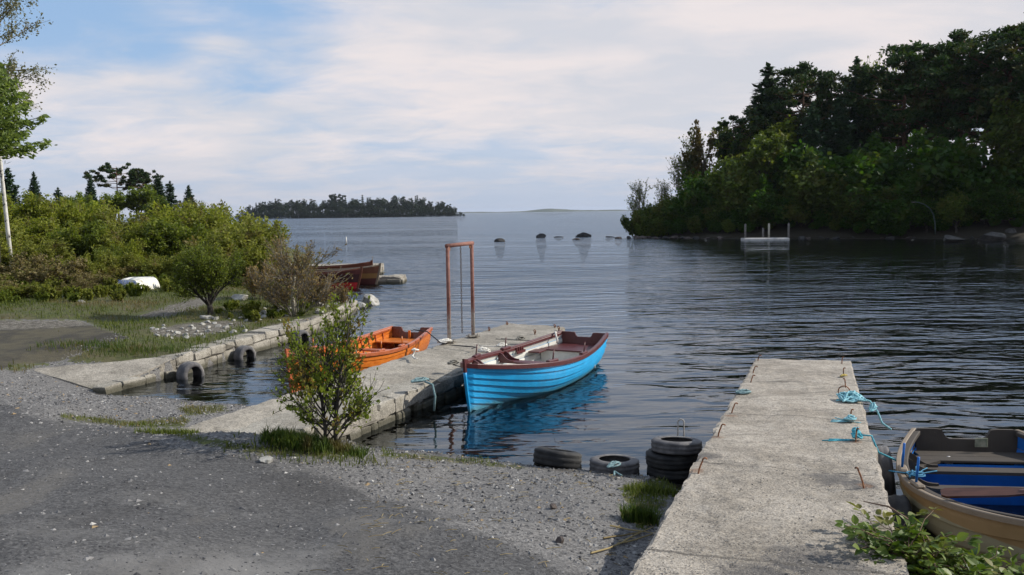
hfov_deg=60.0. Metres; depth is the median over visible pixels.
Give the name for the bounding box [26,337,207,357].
grass tuft
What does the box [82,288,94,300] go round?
weed clump
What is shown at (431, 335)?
mooring line
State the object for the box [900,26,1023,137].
pine tree
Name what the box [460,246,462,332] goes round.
hanging chain
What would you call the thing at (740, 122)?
pine tree
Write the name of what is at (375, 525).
straw litter
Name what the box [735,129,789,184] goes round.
broadleaf tree
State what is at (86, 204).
broadleaf tree
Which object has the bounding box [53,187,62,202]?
spruce tree
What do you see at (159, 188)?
spruce tree
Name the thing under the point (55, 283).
weed clump
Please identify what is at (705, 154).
bare tree
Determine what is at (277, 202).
tree
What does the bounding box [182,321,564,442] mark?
stone pier
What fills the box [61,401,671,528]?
verge grass
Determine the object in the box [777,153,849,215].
broadleaf tree
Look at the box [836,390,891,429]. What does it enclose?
rope pile
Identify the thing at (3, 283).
bramble thicket
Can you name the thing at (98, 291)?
weed clump
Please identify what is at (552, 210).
hills
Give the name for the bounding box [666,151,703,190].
bare tree
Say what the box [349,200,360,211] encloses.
tree
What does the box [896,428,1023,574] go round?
rowing boat
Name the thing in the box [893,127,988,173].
broadleaf tree
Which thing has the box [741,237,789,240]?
pontoon
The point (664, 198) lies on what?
broadleaf tree
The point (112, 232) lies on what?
scrub bush
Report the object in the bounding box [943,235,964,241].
pale boulder
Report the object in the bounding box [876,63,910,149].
pine tree
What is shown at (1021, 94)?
pine tree
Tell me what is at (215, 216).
willow shrub
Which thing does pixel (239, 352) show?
tyre
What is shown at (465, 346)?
black strap
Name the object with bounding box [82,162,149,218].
pine tree
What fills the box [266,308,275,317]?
weed clump
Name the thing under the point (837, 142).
spruce tree
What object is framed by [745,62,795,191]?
spruce tree
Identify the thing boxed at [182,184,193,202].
spruce tree
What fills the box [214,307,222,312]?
weed clump
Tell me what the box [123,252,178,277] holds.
scrub bush
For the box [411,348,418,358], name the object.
white rope
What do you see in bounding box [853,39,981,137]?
pine tree
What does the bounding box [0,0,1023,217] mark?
sky
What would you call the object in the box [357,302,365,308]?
boulder
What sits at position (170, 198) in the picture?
spruce tree
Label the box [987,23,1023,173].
spruce tree
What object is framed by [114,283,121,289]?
weed clump
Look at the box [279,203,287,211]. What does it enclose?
tree
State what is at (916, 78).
pine tree
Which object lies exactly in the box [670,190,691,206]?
broadleaf tree
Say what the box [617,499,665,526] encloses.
grass tuft
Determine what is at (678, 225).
waterside shrub
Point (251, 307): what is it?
weed clump
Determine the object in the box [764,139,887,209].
broadleaf tree
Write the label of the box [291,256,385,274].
rowing boat
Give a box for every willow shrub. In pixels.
[0,189,57,231]
[14,212,79,240]
[18,193,89,229]
[51,196,122,224]
[106,235,149,276]
[122,218,154,260]
[134,199,208,228]
[166,199,235,228]
[186,203,252,233]
[230,221,289,254]
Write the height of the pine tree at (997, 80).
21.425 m
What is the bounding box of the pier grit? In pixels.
[633,457,906,574]
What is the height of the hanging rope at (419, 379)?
0.503 m
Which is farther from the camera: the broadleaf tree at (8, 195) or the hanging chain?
the broadleaf tree at (8, 195)
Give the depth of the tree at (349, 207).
746.48 m
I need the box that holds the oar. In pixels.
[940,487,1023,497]
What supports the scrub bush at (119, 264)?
on the ground at (622, 409)
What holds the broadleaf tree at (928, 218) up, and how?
on the ground at (622, 409)
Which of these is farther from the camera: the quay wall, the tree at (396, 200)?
the tree at (396, 200)
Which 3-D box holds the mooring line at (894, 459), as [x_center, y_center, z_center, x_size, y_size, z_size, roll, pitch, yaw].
[3.764,1.640,9.082,0.452,0.249,0.088,3,6,35]
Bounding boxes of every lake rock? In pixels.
[494,238,504,242]
[536,233,545,240]
[575,232,590,238]
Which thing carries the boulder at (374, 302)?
on the ground at (622, 409)
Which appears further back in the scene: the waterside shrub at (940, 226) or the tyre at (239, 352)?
the waterside shrub at (940, 226)
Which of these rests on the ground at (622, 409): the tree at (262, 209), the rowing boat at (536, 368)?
the tree at (262, 209)
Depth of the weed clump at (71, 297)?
25.23 m
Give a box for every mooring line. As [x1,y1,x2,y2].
[413,329,445,343]
[861,434,895,460]
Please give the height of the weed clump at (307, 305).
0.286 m
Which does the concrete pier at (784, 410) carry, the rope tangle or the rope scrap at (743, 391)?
the rope scrap at (743, 391)
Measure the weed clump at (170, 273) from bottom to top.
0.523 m
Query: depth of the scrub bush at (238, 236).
35.54 m
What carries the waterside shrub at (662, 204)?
on the ground at (622, 409)
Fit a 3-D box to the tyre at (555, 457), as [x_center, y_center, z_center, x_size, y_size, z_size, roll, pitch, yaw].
[0.560,2.101,10.920,0.610,0.208,0.610,7,-7,0]
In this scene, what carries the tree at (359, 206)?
on the ground at (622, 409)
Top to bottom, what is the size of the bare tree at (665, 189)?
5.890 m
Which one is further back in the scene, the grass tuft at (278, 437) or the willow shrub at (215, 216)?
the willow shrub at (215, 216)
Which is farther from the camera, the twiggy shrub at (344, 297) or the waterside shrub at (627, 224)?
the waterside shrub at (627, 224)
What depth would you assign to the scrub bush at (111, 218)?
44.29 m
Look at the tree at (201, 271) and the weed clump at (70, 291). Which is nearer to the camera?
the tree at (201, 271)
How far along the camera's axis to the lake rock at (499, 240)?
92.56 m
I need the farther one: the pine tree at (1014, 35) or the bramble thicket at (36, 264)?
the pine tree at (1014, 35)
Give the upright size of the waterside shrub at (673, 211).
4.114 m
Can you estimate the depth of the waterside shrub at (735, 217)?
93.28 m
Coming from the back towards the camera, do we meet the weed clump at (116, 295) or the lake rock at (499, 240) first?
the lake rock at (499, 240)
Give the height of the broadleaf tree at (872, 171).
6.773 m
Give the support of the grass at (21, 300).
on the ground at (622, 409)
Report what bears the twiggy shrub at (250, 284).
on the ground at (622, 409)
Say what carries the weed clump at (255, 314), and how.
on the ground at (622, 409)
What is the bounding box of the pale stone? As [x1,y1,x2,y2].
[259,456,273,463]
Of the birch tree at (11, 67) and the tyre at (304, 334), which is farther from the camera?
the birch tree at (11, 67)
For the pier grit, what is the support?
on the concrete pier at (784, 410)
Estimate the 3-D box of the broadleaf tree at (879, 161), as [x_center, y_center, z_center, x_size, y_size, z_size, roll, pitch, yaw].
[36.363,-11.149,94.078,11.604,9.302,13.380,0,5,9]
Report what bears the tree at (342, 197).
on the ground at (622, 409)
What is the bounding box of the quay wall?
[33,299,357,394]
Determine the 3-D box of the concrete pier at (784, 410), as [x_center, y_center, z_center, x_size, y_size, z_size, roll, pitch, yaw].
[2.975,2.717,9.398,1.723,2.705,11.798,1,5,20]
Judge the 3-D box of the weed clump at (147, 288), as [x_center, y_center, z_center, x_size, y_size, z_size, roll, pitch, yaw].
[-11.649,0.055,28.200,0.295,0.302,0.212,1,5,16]
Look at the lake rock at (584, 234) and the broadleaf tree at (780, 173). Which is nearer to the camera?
the broadleaf tree at (780, 173)
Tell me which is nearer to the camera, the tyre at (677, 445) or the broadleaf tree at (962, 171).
the tyre at (677, 445)
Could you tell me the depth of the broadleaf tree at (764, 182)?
93.41 m
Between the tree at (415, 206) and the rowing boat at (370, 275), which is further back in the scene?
the tree at (415, 206)
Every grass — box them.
[0,264,343,372]
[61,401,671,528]
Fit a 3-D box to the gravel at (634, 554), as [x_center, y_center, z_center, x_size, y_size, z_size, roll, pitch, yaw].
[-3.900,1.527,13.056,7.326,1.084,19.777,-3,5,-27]
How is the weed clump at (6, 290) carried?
on the ground at (622, 409)
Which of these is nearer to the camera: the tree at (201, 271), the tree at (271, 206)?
the tree at (201, 271)
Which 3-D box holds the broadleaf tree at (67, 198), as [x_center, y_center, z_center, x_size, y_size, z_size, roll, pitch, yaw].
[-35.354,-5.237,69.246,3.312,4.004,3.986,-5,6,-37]
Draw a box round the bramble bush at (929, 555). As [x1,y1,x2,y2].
[834,501,1023,574]
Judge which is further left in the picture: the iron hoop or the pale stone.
the pale stone
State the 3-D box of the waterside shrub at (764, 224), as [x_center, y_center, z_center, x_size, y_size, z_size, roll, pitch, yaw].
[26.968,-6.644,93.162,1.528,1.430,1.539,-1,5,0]
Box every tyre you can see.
[176,361,203,387]
[233,345,255,367]
[291,330,309,344]
[533,447,581,468]
[589,454,639,473]
[645,448,697,469]
[647,465,689,483]
[651,436,702,455]
[877,446,895,494]
[888,494,911,541]
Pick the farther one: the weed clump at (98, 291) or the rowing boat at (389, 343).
the weed clump at (98, 291)
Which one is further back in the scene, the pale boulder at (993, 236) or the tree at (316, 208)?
the tree at (316, 208)
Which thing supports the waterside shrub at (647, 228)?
on the ground at (622, 409)
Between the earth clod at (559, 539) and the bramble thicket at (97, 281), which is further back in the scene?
the bramble thicket at (97, 281)
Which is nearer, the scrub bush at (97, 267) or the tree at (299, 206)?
the scrub bush at (97, 267)
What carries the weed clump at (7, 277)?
on the ground at (622, 409)
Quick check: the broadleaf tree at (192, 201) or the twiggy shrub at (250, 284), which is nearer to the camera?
the twiggy shrub at (250, 284)
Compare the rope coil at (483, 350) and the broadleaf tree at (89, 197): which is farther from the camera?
the broadleaf tree at (89, 197)
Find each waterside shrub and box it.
[620,209,652,236]
[630,203,657,219]
[630,213,659,235]
[647,196,679,232]
[651,216,667,236]
[660,199,693,229]
[661,214,688,235]
[685,215,707,234]
[705,218,722,232]
[716,205,751,231]
[721,219,736,233]
[737,220,757,233]
[761,219,775,229]
[787,220,795,227]
[864,215,887,230]
[912,207,939,228]
[928,218,951,232]
[1009,217,1023,226]
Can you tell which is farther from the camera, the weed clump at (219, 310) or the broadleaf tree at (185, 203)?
the broadleaf tree at (185, 203)
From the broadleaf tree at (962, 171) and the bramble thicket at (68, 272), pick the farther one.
the broadleaf tree at (962, 171)
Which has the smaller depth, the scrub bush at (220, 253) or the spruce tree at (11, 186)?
the scrub bush at (220, 253)
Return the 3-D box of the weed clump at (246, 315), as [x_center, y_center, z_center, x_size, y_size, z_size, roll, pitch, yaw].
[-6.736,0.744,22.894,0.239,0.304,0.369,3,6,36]
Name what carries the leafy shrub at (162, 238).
on the ground at (622, 409)
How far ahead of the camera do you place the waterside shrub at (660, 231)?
98.58 m
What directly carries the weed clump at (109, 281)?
on the ground at (622, 409)
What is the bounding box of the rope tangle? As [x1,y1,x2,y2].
[888,466,936,477]
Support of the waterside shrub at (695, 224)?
on the ground at (622, 409)
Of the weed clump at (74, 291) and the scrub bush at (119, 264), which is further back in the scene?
the scrub bush at (119, 264)
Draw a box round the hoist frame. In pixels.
[445,241,479,342]
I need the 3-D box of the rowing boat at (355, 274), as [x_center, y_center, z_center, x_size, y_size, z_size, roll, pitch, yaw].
[-8.883,-0.379,37.303,5.510,1.014,1.634,0,5,11]
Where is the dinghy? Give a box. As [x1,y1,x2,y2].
[118,277,159,288]
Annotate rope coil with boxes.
[437,338,451,342]
[478,347,490,352]
[479,343,506,346]
[496,335,528,340]
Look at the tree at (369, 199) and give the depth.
765.10 m
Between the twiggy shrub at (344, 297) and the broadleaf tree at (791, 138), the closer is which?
the twiggy shrub at (344, 297)
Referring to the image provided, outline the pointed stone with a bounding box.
[199,315,210,318]
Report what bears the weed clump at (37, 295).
on the ground at (622, 409)
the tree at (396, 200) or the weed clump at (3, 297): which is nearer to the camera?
the weed clump at (3, 297)
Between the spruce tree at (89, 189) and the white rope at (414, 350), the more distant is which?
the spruce tree at (89, 189)
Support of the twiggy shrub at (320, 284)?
on the ground at (622, 409)
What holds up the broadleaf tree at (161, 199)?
on the ground at (622, 409)
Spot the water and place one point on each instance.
(998, 253)
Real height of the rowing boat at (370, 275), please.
1.014 m
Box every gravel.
[0,317,676,574]
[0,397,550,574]
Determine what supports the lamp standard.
on the ground at (622, 409)
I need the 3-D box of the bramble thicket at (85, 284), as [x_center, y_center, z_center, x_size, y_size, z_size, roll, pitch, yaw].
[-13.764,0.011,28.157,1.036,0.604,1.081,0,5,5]
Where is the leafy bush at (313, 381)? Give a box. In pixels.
[267,287,389,443]
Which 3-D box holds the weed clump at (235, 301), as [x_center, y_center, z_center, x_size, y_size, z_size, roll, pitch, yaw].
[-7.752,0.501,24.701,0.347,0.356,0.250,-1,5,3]
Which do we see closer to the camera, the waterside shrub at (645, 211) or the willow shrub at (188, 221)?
the willow shrub at (188, 221)
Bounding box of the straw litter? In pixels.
[310,452,655,574]
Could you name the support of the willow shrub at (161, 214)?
on the ground at (622, 409)
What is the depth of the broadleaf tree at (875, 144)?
94.64 m
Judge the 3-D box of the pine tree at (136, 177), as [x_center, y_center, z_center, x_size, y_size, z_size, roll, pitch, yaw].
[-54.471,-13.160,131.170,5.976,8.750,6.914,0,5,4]
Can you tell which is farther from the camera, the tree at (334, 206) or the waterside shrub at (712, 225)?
the tree at (334, 206)
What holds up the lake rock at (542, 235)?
in the water
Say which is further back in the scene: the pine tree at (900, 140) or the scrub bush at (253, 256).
the pine tree at (900, 140)
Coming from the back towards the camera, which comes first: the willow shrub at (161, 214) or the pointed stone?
the willow shrub at (161, 214)
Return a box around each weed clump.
[0,273,14,280]
[0,289,14,299]
[0,292,10,302]
[8,295,20,302]
[20,280,37,288]
[33,291,49,301]
[40,284,57,300]
[44,278,65,290]
[61,287,73,298]
[63,286,82,298]
[67,292,79,301]
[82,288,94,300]
[92,285,107,297]
[102,276,117,286]
[109,288,126,300]
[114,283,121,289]
[124,282,144,296]
[128,272,144,276]
[144,285,150,291]
[151,273,166,286]
[161,279,174,291]
[163,270,173,278]
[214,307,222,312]
[222,301,236,309]
[228,300,238,308]
[243,311,251,319]
[246,303,259,311]
[249,300,261,306]
[250,309,260,321]
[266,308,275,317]
[272,311,282,318]
[278,309,288,315]
[303,303,313,309]
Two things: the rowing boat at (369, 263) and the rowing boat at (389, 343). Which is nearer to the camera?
the rowing boat at (389, 343)
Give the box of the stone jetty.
[358,274,407,292]
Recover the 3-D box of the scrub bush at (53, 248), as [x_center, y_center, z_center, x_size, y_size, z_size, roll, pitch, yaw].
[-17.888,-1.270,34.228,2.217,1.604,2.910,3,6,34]
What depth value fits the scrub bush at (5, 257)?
32.92 m
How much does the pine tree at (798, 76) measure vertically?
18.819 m
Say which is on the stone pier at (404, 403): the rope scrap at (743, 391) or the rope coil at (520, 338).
the rope coil at (520, 338)
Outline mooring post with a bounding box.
[787,223,789,238]
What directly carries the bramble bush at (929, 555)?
on the ground at (622, 409)
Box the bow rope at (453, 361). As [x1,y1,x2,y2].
[447,359,463,385]
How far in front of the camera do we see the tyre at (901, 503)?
8.02 m
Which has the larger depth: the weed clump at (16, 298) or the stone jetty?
the stone jetty
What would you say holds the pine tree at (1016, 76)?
on the ground at (622, 409)
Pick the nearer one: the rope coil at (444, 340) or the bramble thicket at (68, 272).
the rope coil at (444, 340)
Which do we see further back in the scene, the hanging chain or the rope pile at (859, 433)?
the hanging chain
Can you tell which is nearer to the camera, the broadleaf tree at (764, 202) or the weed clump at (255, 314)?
the weed clump at (255, 314)
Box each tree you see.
[0,0,57,265]
[0,62,56,262]
[0,167,21,203]
[1,190,15,209]
[14,192,38,211]
[26,171,42,198]
[45,195,80,214]
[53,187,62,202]
[59,191,93,204]
[74,197,105,218]
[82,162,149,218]
[83,175,97,201]
[98,190,126,212]
[118,169,167,191]
[125,183,159,218]
[139,194,167,218]
[152,173,166,212]
[158,181,182,214]
[166,238,246,314]
[173,197,191,211]
[176,197,197,213]
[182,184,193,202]
[259,205,265,214]
[267,201,275,210]
[272,199,282,210]
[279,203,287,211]
[297,202,304,212]
[312,205,319,211]
[318,200,326,211]
[328,194,337,204]
[329,200,337,210]
[337,194,344,213]
[346,201,355,211]
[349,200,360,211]
[355,202,363,210]
[365,197,375,210]
[372,197,380,208]
[387,200,396,210]
[393,197,399,211]
[405,201,414,211]
[409,201,417,211]
[419,200,426,209]
[624,177,653,211]
[653,178,676,203]
[654,194,673,215]
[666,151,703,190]
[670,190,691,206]
[674,167,718,210]
[678,127,723,176]
[680,119,718,176]
[703,154,763,201]
[709,114,805,172]
[711,115,768,160]
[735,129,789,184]
[740,185,810,227]
[741,61,856,149]
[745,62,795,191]
[757,173,778,228]
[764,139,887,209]
[769,145,829,188]
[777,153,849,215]
[781,67,851,155]
[794,101,832,220]
[820,94,856,160]
[820,140,910,195]
[828,44,986,153]
[836,158,909,211]
[842,56,884,155]
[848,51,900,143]
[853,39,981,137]
[866,131,912,170]
[872,87,935,148]
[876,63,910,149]
[883,146,981,198]
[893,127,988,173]
[895,133,1010,199]
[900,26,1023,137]
[903,195,936,231]
[908,197,941,229]
[931,187,982,232]
[938,21,1023,148]
[938,72,1002,172]
[964,38,1023,114]
[976,90,1023,219]
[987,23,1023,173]
[1007,44,1023,106]
[1014,92,1023,102]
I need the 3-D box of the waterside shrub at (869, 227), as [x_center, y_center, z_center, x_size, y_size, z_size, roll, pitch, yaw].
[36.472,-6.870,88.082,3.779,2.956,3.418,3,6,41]
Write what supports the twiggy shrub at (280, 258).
on the ground at (622, 409)
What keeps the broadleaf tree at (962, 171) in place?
on the ground at (622, 409)
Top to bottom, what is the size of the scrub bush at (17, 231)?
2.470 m
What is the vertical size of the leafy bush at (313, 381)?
2.060 m
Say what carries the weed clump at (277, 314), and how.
on the ground at (622, 409)
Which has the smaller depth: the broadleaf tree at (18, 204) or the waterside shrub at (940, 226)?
the broadleaf tree at (18, 204)
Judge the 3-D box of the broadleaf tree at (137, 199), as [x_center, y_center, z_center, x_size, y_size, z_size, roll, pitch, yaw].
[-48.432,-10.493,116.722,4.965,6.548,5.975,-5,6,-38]
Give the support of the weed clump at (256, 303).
on the ground at (622, 409)
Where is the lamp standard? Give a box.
[911,202,935,233]
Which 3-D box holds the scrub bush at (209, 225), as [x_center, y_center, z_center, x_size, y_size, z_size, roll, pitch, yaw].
[-12.396,-2.130,39.852,3.923,3.057,5.150,-4,6,-30]
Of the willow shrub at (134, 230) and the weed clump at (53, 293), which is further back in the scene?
the willow shrub at (134, 230)
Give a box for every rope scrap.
[606,461,621,475]
[735,389,750,393]
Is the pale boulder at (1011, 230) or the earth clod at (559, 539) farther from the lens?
the pale boulder at (1011, 230)
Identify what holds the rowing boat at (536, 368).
on the water
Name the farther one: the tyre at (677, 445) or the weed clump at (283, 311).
the weed clump at (283, 311)
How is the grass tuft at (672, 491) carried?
on the ground at (622, 409)
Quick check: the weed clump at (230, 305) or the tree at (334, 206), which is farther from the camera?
the tree at (334, 206)
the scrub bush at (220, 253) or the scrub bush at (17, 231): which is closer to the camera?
the scrub bush at (220, 253)
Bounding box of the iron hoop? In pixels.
[677,419,684,435]
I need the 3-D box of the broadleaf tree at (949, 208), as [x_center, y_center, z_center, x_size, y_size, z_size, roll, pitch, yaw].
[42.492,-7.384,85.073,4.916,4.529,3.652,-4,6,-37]
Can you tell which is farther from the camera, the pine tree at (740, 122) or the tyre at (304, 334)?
the pine tree at (740, 122)
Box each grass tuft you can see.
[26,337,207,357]
[134,426,199,434]
[224,430,387,467]
[258,420,332,452]
[306,431,370,457]
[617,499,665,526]
[627,478,680,496]
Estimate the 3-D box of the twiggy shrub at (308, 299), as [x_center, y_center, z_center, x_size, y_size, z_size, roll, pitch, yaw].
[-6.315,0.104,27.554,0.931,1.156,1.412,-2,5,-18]
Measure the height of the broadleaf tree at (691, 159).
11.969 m
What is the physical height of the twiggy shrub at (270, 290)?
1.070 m
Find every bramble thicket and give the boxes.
[0,251,49,279]
[0,275,23,291]
[1,255,101,284]
[59,279,92,289]
[76,272,118,287]
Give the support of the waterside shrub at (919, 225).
on the ground at (622, 409)
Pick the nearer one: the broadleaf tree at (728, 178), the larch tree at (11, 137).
the larch tree at (11, 137)
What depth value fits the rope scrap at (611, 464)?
10.20 m
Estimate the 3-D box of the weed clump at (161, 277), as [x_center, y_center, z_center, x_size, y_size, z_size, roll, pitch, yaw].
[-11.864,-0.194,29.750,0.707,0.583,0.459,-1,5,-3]
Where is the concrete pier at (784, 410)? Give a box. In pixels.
[630,355,908,574]
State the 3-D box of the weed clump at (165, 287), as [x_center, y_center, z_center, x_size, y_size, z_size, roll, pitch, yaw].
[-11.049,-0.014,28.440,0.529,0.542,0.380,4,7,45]
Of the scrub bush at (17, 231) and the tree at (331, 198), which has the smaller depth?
the scrub bush at (17, 231)
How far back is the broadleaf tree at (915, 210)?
85.36 m
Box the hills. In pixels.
[454,209,631,212]
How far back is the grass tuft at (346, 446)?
10.41 m
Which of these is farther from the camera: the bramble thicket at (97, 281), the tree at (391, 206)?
the tree at (391, 206)
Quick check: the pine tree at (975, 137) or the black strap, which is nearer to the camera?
the black strap
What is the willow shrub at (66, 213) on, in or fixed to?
on the ground at (622, 409)
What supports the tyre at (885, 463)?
hanging from the concrete pier at (784, 410)
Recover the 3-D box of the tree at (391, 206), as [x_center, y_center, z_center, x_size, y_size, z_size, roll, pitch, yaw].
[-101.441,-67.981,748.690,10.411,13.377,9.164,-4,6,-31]
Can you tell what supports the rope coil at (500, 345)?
on the stone pier at (404, 403)
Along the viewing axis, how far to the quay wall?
17.12 m
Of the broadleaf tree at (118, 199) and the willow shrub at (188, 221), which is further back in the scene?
the broadleaf tree at (118, 199)
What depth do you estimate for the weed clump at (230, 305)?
24.34 m
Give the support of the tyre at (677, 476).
on the ground at (622, 409)
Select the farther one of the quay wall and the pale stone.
the quay wall
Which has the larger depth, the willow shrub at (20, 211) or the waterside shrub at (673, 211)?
the waterside shrub at (673, 211)
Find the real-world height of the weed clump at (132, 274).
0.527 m
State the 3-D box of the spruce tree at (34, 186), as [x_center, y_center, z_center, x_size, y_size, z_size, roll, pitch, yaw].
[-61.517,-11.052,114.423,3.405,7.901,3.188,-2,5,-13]
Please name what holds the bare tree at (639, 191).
on the ground at (622, 409)
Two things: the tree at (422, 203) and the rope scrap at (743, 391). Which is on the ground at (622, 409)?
the tree at (422, 203)
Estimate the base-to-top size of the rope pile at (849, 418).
0.095 m
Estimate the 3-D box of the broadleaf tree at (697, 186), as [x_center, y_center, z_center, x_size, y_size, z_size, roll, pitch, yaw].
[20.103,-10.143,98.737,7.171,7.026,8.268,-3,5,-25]
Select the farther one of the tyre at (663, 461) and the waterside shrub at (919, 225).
the waterside shrub at (919, 225)
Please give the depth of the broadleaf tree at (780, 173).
94.74 m
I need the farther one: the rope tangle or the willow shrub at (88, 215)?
the willow shrub at (88, 215)
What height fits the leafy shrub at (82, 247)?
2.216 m
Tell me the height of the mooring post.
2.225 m
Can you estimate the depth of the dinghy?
28.69 m
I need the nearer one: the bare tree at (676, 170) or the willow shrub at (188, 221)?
the willow shrub at (188, 221)
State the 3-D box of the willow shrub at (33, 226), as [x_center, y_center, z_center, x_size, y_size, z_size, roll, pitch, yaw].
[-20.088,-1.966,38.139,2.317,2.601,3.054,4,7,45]
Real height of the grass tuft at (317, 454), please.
0.429 m
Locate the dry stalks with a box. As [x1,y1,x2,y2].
[590,522,655,553]
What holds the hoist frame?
on the stone pier at (404, 403)
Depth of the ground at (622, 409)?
15.43 m
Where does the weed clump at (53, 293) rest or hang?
on the ground at (622, 409)
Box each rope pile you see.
[822,427,862,441]
[830,414,860,422]
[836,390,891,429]
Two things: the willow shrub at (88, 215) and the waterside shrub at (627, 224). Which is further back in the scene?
the waterside shrub at (627, 224)
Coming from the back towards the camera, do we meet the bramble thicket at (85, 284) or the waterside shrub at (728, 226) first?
the waterside shrub at (728, 226)
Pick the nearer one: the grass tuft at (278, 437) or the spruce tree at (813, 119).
the grass tuft at (278, 437)
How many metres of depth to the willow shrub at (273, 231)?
37.82 m
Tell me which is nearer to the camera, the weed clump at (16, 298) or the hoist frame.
the hoist frame
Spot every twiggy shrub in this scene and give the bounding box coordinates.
[242,261,281,300]
[249,227,352,316]
[255,276,298,306]
[297,273,322,302]
[304,276,335,305]
[328,285,354,303]
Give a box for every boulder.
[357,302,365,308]
[361,294,380,308]
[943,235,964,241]
[976,232,1005,240]
[1005,228,1016,232]
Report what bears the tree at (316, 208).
on the ground at (622, 409)
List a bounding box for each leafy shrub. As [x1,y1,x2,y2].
[46,219,109,263]
[92,244,127,274]
[141,216,210,272]
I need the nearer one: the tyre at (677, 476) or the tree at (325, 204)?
the tyre at (677, 476)
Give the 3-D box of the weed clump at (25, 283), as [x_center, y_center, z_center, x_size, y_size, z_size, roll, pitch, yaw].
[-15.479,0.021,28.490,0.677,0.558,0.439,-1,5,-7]
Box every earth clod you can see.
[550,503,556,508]
[555,536,563,543]
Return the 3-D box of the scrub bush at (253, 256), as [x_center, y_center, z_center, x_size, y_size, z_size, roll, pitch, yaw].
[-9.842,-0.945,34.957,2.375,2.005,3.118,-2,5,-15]
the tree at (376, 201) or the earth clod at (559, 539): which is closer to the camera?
the earth clod at (559, 539)
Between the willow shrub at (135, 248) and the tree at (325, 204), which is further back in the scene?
the tree at (325, 204)
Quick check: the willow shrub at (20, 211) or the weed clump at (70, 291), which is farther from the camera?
the willow shrub at (20, 211)
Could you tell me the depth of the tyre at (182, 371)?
17.01 m
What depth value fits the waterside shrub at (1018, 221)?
83.21 m
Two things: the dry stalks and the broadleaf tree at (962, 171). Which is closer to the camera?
the dry stalks
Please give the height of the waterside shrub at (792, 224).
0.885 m
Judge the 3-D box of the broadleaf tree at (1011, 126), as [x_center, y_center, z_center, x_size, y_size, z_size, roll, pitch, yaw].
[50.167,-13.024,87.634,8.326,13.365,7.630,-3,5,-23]
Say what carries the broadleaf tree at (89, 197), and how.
on the ground at (622, 409)
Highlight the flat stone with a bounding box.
[231,294,247,300]
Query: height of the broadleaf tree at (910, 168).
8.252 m
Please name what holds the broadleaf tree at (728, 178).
on the ground at (622, 409)
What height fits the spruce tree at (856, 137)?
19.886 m
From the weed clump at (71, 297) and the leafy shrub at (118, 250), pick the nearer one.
the weed clump at (71, 297)
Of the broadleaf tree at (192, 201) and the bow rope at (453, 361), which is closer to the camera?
the bow rope at (453, 361)
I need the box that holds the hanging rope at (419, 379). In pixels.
[411,377,435,410]
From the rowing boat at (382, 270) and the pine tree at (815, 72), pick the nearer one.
the rowing boat at (382, 270)
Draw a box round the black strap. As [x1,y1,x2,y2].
[452,345,475,348]
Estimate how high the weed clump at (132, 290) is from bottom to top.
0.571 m
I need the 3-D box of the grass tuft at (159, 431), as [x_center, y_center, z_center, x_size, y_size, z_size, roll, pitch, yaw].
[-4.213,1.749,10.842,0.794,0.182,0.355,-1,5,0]
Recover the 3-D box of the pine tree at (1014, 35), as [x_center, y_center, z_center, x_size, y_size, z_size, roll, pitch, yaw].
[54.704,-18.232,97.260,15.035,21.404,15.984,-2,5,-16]
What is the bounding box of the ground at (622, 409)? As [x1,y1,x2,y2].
[0,211,1023,574]
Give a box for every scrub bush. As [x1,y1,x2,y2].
[0,214,59,250]
[0,234,22,265]
[0,280,62,298]
[12,234,75,267]
[49,252,123,277]
[64,217,143,257]
[81,204,151,232]
[94,247,136,281]
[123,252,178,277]
[173,239,232,276]
[182,217,273,277]
[191,206,291,244]
[237,239,292,276]
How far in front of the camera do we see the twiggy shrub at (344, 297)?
27.00 m
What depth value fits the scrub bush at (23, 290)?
26.87 m
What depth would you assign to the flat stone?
26.98 m
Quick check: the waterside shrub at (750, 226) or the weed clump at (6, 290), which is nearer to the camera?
the weed clump at (6, 290)
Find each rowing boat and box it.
[240,266,362,290]
[284,326,432,392]
[285,263,380,285]
[287,260,372,268]
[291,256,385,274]
[460,330,608,417]
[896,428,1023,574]
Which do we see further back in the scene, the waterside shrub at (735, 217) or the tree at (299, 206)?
the tree at (299, 206)

